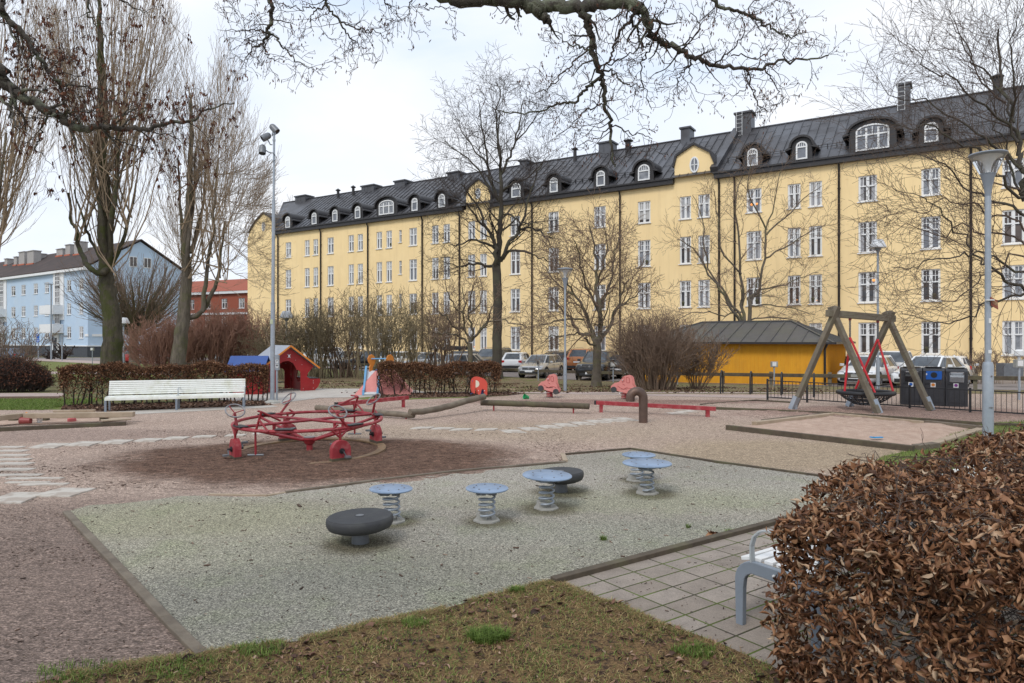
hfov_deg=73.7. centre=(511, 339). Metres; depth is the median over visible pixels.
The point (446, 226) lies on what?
window
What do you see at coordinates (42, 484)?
paving slab
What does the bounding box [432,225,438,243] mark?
window
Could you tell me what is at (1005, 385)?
car park
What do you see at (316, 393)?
play pad
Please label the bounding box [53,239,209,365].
bare tree
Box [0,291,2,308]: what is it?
balcony door
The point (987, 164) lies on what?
street lamp
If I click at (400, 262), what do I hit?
stair window
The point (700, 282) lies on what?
window
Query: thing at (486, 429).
paving slab
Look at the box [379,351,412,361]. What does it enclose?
parked car
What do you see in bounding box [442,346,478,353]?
parked car
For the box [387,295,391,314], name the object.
window
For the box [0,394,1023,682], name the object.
gravel
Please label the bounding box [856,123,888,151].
dormer window
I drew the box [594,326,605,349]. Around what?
window
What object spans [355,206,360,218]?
dormer window
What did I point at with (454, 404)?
balance log
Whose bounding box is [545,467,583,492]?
rubber mushroom
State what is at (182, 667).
grass tuft
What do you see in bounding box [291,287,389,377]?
bare shrub
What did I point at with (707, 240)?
window
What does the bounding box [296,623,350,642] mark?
grass
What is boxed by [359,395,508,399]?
lawn strip
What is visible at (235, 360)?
playhouse
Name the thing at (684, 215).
window
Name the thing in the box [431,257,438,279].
window
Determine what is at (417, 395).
fallen leaves
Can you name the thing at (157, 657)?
grass
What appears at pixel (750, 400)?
edging board
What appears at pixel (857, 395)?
nest swing
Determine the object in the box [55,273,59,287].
balcony door
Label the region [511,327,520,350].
window
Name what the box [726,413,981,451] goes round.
sandbox
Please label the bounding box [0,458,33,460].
paving slab
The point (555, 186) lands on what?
dormer window
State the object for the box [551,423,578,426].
paving slab
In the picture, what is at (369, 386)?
slide
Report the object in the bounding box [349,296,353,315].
window
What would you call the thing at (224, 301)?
window
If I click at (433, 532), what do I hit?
bark crumbs
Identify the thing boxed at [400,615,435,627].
grass tuft
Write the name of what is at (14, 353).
parked car
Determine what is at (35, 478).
paving slab
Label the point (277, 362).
notice post
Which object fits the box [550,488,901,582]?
kerb board
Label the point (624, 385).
spring rocker
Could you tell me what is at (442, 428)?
paving slab
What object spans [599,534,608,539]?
grass tuft
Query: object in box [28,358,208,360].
street
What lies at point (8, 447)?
paving slab
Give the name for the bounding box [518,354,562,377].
parked car
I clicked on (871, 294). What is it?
window
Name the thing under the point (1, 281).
balcony door
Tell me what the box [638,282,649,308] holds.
window
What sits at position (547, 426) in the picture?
paving slab
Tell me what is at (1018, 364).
power post
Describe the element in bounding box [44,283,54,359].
street lamp
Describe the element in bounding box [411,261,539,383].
bare tree
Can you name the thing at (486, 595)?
grass
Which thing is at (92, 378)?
lawn
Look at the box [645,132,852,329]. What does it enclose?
bare tree
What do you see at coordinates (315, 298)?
window
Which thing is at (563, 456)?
edging board
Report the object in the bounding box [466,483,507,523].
spring disc
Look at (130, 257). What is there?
window
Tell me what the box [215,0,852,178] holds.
overhanging tree
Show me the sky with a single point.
(334, 134)
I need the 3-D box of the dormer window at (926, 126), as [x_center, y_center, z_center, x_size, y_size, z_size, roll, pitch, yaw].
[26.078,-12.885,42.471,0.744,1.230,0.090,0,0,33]
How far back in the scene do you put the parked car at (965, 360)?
34.55 m
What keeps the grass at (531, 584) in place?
on the lawn at (606, 662)
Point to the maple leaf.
(710, 533)
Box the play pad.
[220,389,422,403]
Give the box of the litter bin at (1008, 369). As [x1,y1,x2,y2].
[996,349,1023,375]
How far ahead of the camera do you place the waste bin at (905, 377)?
20.74 m
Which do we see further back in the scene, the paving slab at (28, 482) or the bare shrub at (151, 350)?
the bare shrub at (151, 350)
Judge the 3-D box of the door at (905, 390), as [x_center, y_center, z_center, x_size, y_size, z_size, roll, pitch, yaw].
[12.129,1.570,20.721,0.445,0.620,0.012,0,0,27]
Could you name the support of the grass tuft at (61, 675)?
on the lawn at (606, 662)
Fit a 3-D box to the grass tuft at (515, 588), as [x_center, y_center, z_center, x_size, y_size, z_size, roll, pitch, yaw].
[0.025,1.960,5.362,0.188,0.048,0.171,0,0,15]
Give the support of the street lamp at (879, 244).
on the ground at (53, 389)
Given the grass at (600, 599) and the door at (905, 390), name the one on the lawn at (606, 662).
the grass at (600, 599)
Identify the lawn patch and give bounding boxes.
[878,422,1023,490]
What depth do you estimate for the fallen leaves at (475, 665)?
4.19 m
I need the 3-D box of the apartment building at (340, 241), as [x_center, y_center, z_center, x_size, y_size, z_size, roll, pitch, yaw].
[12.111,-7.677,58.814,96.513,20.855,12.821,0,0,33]
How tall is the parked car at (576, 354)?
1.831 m
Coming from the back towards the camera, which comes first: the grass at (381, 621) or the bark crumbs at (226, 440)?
the bark crumbs at (226, 440)
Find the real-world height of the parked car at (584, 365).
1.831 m
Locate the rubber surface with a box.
[71,450,870,651]
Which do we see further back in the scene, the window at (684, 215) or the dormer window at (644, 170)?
the dormer window at (644, 170)
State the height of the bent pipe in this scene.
0.880 m
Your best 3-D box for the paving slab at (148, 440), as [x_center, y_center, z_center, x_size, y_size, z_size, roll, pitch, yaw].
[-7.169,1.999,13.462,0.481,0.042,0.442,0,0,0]
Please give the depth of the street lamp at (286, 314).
44.73 m
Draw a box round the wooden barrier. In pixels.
[350,362,1023,389]
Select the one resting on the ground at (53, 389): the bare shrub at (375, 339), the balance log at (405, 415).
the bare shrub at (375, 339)
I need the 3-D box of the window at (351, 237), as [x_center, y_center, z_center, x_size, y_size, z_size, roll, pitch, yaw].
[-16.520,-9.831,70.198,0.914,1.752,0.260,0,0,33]
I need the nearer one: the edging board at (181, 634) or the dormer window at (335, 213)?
the edging board at (181, 634)
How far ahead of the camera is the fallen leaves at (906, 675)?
4.08 m
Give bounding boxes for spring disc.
[369,484,412,524]
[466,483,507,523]
[522,469,571,510]
[622,451,655,481]
[622,458,671,494]
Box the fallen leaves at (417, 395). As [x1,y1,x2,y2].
[373,391,523,397]
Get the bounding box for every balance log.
[314,405,415,418]
[408,394,486,414]
[480,400,589,412]
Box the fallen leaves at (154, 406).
[61,399,272,410]
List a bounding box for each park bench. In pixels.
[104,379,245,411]
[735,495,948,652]
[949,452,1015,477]
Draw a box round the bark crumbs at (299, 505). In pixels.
[87,450,865,637]
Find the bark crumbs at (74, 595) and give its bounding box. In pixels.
[0,499,180,678]
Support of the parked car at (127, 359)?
on the footpath
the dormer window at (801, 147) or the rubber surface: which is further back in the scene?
the dormer window at (801, 147)
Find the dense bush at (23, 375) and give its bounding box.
[0,354,57,392]
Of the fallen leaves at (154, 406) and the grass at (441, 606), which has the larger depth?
the fallen leaves at (154, 406)
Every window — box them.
[10,307,14,317]
[12,286,14,295]
[20,285,24,295]
[22,306,24,316]
[33,283,37,294]
[33,305,37,316]
[44,282,48,293]
[66,280,70,291]
[66,327,70,338]
[67,303,70,314]
[78,326,83,338]
[129,256,136,266]
[143,258,150,267]
[222,299,226,308]
[239,298,244,308]
[285,216,289,227]
[286,242,291,257]
[286,270,290,288]
[286,299,290,310]
[304,240,309,256]
[304,268,309,287]
[304,299,309,317]
[312,213,316,224]
[312,239,317,255]
[313,267,318,286]
[314,298,317,315]
[328,237,333,253]
[328,266,333,285]
[328,297,333,316]
[332,210,337,221]
[347,264,353,284]
[349,235,353,251]
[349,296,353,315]
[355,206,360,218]
[357,234,362,251]
[358,264,362,283]
[358,296,362,315]
[375,232,381,249]
[377,262,381,282]
[377,295,381,315]
[379,200,393,214]
[385,231,391,248]
[385,261,391,282]
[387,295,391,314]
[398,230,401,242]
[398,261,401,274]
[408,228,416,246]
[409,294,416,314]
[410,259,416,280]
[412,198,417,210]
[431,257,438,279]
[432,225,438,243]
[432,292,438,313]
[438,194,444,207]
[443,224,449,242]
[444,256,449,278]
[444,292,449,313]
[467,254,474,277]
[467,291,474,313]
[468,221,474,240]
[468,327,474,349]
[479,220,486,239]
[479,253,486,276]
[480,290,486,312]
[480,327,486,349]
[509,216,519,236]
[509,252,520,274]
[509,289,519,312]
[511,183,520,197]
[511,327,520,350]
[547,211,558,232]
[548,287,558,311]
[548,326,558,350]
[549,248,558,272]
[550,177,557,192]
[594,206,605,227]
[594,244,605,269]
[594,285,605,309]
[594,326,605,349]
[596,171,604,186]
[638,164,649,180]
[638,201,650,223]
[638,240,650,266]
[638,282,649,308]
[678,237,691,264]
[678,280,691,307]
[679,196,691,219]
[690,156,698,172]
[697,194,709,218]
[697,235,709,263]
[697,280,710,307]
[745,188,761,213]
[745,277,762,306]
[746,231,762,260]
[747,148,757,166]
[786,227,801,258]
[786,275,801,305]
[788,183,801,209]
[796,141,806,159]
[808,181,822,207]
[808,226,822,256]
[808,274,822,304]
[809,323,821,329]
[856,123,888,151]
[857,175,877,202]
[857,221,876,253]
[857,272,876,303]
[858,322,876,354]
[920,216,940,249]
[920,269,941,301]
[920,322,940,354]
[921,167,941,196]
[924,122,937,142]
[1001,158,1023,188]
[1001,209,1023,245]
[1001,321,1023,355]
[1002,265,1023,299]
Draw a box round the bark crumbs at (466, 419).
[158,398,830,436]
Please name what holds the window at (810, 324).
in the apartment building at (340, 241)
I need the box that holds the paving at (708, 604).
[567,491,1023,682]
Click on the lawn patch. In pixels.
(913, 452)
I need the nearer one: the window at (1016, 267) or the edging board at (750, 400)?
the edging board at (750, 400)
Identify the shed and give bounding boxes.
[644,320,855,384]
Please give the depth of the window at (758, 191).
48.52 m
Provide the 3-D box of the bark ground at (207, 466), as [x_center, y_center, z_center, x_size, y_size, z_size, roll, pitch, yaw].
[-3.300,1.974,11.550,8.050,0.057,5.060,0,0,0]
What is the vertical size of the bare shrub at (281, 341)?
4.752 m
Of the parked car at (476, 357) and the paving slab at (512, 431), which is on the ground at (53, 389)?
the paving slab at (512, 431)
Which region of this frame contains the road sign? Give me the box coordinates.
[61,335,67,360]
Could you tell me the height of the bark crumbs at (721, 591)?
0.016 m
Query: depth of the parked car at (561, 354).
51.43 m
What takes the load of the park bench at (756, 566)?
on the paving at (708, 604)
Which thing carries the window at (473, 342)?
in the apartment building at (340, 241)
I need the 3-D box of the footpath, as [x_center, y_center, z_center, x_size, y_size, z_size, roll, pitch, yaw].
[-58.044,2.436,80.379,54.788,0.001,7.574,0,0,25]
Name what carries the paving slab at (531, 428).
on the ground at (53, 389)
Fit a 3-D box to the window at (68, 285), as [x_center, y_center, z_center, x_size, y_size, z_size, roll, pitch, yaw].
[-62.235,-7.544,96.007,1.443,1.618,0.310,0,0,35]
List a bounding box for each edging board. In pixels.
[62,510,206,655]
[208,492,285,495]
[285,461,566,492]
[560,453,567,461]
[565,447,630,454]
[631,448,865,483]
[700,399,790,404]
[716,407,1023,425]
[761,413,821,419]
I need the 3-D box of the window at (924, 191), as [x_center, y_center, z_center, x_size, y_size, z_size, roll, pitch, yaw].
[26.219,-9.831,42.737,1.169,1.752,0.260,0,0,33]
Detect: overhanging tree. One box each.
[0,0,247,206]
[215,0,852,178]
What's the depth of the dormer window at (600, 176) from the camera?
54.68 m
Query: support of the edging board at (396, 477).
on the gravel
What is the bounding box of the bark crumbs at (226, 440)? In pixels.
[0,430,601,491]
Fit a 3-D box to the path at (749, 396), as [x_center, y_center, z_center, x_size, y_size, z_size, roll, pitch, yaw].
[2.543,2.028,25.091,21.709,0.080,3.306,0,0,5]
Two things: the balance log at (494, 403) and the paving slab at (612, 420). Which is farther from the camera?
the balance log at (494, 403)
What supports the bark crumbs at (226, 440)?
on the gravel
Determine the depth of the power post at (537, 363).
40.47 m
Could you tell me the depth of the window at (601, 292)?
55.02 m
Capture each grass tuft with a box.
[36,656,128,682]
[146,652,218,679]
[231,637,283,657]
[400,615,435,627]
[458,620,515,644]
[505,583,526,592]
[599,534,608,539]
[665,639,717,659]
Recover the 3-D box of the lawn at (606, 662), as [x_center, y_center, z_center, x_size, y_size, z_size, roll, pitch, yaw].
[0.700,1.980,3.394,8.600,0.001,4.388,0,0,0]
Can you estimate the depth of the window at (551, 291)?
57.37 m
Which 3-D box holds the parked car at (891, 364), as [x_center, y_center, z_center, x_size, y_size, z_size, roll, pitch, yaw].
[17.530,1.533,33.604,2.180,1.497,4.320,0,0,44]
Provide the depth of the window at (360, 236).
69.52 m
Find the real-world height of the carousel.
0.969 m
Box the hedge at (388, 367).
[376,360,502,394]
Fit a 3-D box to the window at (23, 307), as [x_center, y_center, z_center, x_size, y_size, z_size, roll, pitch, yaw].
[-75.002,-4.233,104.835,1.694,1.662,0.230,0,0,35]
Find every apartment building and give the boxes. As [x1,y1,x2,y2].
[0,239,181,356]
[247,74,1023,375]
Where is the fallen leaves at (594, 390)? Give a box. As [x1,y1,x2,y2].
[175,380,835,392]
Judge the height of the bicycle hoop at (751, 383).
0.897 m
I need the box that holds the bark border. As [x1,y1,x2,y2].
[373,392,522,398]
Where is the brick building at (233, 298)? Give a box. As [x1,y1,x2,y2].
[190,279,247,352]
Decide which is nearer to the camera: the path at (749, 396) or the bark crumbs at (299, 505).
the bark crumbs at (299, 505)
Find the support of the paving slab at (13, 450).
on the ground at (53, 389)
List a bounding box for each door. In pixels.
[0,280,2,294]
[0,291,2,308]
[53,338,56,352]
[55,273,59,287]
[55,285,59,304]
[55,304,59,323]
[903,381,918,400]
[925,381,942,401]
[948,382,965,402]
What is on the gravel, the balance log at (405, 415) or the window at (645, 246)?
the balance log at (405, 415)
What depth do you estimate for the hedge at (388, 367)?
24.54 m
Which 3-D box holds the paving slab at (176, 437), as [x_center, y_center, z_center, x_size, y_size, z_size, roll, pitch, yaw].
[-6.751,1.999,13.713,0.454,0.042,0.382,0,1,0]
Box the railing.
[766,379,1023,413]
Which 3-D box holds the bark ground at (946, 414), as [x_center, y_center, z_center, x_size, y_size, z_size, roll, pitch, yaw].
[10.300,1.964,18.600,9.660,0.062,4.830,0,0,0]
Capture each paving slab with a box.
[0,446,25,448]
[0,450,28,451]
[0,454,31,456]
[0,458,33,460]
[0,462,35,465]
[0,468,36,470]
[0,474,43,475]
[0,492,42,503]
[5,481,50,482]
[6,477,64,478]
[17,483,69,485]
[28,443,69,447]
[32,488,96,496]
[63,441,103,445]
[98,439,133,443]
[133,438,163,441]
[162,436,188,439]
[191,435,215,437]
[224,434,246,436]
[410,427,433,428]
[431,427,454,429]
[449,428,472,430]
[474,428,497,430]
[499,430,526,432]
[517,427,545,430]
[534,425,561,427]
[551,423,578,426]
[568,422,595,424]
[582,420,610,422]
[598,419,626,421]
[611,417,638,420]
[665,412,688,413]
[674,411,697,412]
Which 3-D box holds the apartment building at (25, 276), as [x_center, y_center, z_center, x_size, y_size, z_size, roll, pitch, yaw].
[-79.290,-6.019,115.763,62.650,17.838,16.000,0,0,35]
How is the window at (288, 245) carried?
in the apartment building at (340, 241)
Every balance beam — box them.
[334,396,408,407]
[594,400,715,416]
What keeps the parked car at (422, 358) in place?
on the car park
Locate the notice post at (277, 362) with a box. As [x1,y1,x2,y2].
[275,355,279,399]
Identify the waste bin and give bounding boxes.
[900,366,921,404]
[922,366,944,405]
[944,367,967,406]
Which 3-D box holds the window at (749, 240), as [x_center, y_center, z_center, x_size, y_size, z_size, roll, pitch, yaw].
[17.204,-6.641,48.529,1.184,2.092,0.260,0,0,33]
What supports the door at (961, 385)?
in the waste bin at (957, 377)
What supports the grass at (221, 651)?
on the lawn at (606, 662)
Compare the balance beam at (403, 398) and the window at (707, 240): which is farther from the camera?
the window at (707, 240)
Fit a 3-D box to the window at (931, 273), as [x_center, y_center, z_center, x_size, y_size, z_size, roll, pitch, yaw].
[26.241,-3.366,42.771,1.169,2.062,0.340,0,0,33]
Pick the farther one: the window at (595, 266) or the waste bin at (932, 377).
the window at (595, 266)
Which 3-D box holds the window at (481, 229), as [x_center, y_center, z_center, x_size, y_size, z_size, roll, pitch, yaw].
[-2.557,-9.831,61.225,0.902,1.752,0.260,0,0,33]
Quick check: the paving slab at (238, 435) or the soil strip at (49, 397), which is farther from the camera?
the soil strip at (49, 397)
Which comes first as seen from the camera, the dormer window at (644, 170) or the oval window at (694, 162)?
the oval window at (694, 162)
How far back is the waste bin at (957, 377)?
20.19 m
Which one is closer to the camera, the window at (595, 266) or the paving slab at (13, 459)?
the paving slab at (13, 459)
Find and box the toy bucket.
[18,417,32,424]
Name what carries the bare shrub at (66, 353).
on the ground at (53, 389)
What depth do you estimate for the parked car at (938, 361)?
30.41 m
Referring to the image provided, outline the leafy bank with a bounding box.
[80,377,1023,393]
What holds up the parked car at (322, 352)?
on the car park
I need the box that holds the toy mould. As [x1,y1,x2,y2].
[67,418,76,421]
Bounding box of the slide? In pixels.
[355,354,412,394]
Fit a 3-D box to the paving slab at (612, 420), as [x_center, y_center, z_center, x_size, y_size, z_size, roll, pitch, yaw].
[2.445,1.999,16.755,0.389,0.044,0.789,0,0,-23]
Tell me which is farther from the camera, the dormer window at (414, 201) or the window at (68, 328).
the window at (68, 328)
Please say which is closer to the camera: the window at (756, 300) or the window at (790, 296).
the window at (790, 296)
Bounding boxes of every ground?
[0,354,477,409]
[80,437,555,488]
[410,399,765,406]
[727,404,1023,421]
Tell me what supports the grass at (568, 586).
on the lawn at (606, 662)
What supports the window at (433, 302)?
in the apartment building at (340, 241)
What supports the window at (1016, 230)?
in the apartment building at (340, 241)
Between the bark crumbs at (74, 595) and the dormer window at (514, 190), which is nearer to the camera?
the bark crumbs at (74, 595)
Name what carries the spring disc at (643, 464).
on the rubber surface
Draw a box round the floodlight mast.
[259,124,279,403]
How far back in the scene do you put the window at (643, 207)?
52.99 m
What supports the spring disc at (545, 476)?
on the rubber surface
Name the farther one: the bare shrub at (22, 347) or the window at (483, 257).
the window at (483, 257)
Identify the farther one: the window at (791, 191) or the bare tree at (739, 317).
the window at (791, 191)
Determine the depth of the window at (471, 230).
61.97 m
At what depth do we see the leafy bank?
31.77 m
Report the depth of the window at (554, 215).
57.37 m
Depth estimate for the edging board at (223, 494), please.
8.71 m
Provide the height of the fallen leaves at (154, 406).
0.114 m
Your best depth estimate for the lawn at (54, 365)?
66.12 m
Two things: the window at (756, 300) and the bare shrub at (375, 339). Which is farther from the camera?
the window at (756, 300)
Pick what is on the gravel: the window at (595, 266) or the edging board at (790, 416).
the edging board at (790, 416)
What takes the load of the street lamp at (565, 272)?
on the ground at (53, 389)
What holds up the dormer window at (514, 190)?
in the apartment building at (340, 241)
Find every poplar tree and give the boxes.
[0,0,65,248]
[29,0,191,382]
[138,14,299,381]
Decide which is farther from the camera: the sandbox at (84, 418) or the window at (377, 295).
the window at (377, 295)
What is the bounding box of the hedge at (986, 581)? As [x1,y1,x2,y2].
[759,422,1023,682]
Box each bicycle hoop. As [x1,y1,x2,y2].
[720,370,723,393]
[749,371,752,393]
[780,372,782,394]
[813,373,814,396]
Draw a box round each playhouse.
[228,356,269,393]
[258,345,319,391]
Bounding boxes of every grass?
[59,657,139,678]
[124,648,207,668]
[198,640,256,657]
[252,636,292,650]
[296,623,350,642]
[342,615,397,630]
[386,606,439,622]
[432,594,479,612]
[477,587,513,599]
[508,578,552,591]
[552,580,587,593]
[576,589,624,605]
[612,602,659,624]
[646,618,717,640]
[877,420,1023,467]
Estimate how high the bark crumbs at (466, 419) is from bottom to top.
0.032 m
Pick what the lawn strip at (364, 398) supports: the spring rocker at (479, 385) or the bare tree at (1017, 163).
the spring rocker at (479, 385)
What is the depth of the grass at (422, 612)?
4.89 m
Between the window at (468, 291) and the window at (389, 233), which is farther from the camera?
the window at (389, 233)
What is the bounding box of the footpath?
[26,359,140,363]
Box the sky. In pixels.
[0,0,1023,280]
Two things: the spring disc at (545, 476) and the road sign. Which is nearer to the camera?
the spring disc at (545, 476)
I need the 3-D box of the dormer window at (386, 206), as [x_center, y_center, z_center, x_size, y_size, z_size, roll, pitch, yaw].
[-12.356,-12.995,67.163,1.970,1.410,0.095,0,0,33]
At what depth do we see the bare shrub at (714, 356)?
29.24 m
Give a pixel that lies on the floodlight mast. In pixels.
(274, 129)
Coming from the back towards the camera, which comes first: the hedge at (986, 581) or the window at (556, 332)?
the window at (556, 332)
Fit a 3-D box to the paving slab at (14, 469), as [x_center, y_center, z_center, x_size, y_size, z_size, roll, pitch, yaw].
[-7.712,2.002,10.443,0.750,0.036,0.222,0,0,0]
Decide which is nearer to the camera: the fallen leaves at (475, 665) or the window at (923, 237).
the fallen leaves at (475, 665)
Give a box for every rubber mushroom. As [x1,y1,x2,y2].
[326,508,393,544]
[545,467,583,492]
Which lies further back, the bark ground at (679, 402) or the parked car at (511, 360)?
the parked car at (511, 360)
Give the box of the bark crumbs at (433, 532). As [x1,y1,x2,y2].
[83,452,827,635]
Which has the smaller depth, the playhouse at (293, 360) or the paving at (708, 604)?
the paving at (708, 604)
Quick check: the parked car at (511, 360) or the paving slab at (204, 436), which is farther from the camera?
the parked car at (511, 360)
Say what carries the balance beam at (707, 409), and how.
on the gravel
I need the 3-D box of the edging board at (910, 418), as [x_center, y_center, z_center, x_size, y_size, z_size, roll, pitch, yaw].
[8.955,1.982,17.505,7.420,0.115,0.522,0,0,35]
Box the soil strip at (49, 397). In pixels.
[0,396,59,399]
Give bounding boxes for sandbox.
[0,409,134,431]
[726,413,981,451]
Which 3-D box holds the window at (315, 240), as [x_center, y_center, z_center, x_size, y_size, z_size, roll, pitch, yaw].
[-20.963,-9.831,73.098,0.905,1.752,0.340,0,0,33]
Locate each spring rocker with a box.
[470,377,487,394]
[538,374,560,397]
[611,375,635,398]
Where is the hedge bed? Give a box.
[65,401,270,410]
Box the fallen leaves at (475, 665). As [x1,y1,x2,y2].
[28,583,803,682]
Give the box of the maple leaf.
[706,530,717,535]
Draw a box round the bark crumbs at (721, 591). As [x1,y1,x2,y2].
[576,543,1021,670]
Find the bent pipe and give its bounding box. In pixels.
[626,387,647,422]
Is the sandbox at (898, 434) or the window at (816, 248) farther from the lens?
the window at (816, 248)
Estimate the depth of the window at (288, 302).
75.49 m
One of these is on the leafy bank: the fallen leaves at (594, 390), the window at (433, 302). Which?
the fallen leaves at (594, 390)
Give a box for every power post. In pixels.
[536,361,539,380]
[610,362,615,381]
[770,361,777,385]
[1013,359,1023,399]
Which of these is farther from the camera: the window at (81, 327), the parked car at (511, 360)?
the window at (81, 327)
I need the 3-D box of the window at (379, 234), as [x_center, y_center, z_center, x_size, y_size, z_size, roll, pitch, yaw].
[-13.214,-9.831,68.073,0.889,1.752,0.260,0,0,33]
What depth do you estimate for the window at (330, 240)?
71.85 m
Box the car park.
[324,366,1023,389]
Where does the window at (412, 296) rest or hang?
in the apartment building at (340, 241)
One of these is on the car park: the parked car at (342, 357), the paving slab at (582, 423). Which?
the parked car at (342, 357)
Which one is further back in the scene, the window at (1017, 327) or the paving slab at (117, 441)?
the window at (1017, 327)
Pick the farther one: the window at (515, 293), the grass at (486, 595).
the window at (515, 293)
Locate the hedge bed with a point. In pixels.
(216, 405)
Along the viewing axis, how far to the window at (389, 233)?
67.37 m
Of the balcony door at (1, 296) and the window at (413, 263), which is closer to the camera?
the window at (413, 263)
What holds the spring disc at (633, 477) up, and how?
on the rubber surface
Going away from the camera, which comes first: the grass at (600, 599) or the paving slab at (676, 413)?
the grass at (600, 599)
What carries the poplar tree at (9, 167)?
on the ground at (53, 389)
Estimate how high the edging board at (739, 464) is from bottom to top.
0.080 m
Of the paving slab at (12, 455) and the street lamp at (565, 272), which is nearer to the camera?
the paving slab at (12, 455)
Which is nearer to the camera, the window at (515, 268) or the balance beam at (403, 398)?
the balance beam at (403, 398)
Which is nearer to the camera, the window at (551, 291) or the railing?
the railing
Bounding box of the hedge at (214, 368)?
[54,360,269,405]
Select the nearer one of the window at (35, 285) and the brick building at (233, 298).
the window at (35, 285)
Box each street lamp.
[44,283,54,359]
[122,317,129,362]
[280,311,292,336]
[557,267,572,390]
[869,239,886,388]
[967,149,1008,436]
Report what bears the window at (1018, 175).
in the apartment building at (340, 241)
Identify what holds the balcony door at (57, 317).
in the apartment building at (25, 276)
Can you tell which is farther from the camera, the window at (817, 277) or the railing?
the window at (817, 277)
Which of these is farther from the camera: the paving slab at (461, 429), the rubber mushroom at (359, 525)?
the paving slab at (461, 429)
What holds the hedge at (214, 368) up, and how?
on the hedge bed
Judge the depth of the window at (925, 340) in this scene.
42.76 m
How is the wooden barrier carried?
on the ground at (53, 389)
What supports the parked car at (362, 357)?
on the car park
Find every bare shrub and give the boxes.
[0,312,61,363]
[40,347,57,358]
[48,343,77,358]
[122,309,215,371]
[153,288,258,371]
[201,298,300,363]
[234,307,321,379]
[268,293,360,378]
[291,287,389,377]
[332,268,432,379]
[351,284,466,377]
[413,287,491,377]
[590,299,717,389]
[681,329,739,388]
[947,347,1023,383]
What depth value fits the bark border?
24.13 m
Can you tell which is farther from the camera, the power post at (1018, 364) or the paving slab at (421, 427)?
the power post at (1018, 364)
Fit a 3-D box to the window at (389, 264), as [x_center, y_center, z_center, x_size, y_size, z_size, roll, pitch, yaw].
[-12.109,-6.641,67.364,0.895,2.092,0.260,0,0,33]
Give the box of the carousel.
[222,392,385,463]
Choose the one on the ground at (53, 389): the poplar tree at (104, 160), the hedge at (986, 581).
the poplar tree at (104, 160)
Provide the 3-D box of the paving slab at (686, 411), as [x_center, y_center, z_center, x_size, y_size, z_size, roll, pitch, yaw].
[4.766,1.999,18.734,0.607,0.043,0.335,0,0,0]
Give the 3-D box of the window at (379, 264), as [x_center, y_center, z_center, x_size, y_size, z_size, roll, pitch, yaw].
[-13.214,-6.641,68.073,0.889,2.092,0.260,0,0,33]
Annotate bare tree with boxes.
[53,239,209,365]
[411,42,592,378]
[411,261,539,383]
[499,187,683,386]
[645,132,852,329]
[803,0,1023,384]
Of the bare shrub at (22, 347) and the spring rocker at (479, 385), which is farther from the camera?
the bare shrub at (22, 347)
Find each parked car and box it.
[0,348,26,360]
[122,351,141,362]
[303,347,342,363]
[317,351,359,368]
[337,350,384,368]
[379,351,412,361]
[394,352,440,368]
[437,353,482,373]
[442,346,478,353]
[478,347,511,371]
[502,352,529,371]
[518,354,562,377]
[545,351,574,369]
[566,348,592,369]
[575,349,620,379]
[610,354,638,378]
[837,355,898,384]
[879,349,912,367]
[891,355,971,386]
[956,356,978,382]
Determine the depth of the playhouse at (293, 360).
26.45 m
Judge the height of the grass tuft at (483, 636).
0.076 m
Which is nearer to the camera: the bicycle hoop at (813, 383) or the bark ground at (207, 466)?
the bark ground at (207, 466)
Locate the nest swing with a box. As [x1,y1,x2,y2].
[788,305,934,412]
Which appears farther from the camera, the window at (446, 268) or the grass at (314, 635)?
the window at (446, 268)
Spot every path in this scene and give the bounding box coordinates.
[0,393,62,396]
[519,392,834,398]
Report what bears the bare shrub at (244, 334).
on the ground at (53, 389)
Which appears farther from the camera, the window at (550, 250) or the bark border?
the window at (550, 250)
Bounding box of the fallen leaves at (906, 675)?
[828,601,1023,682]
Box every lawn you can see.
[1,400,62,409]
[36,583,788,682]
[38,362,193,371]
[52,374,164,380]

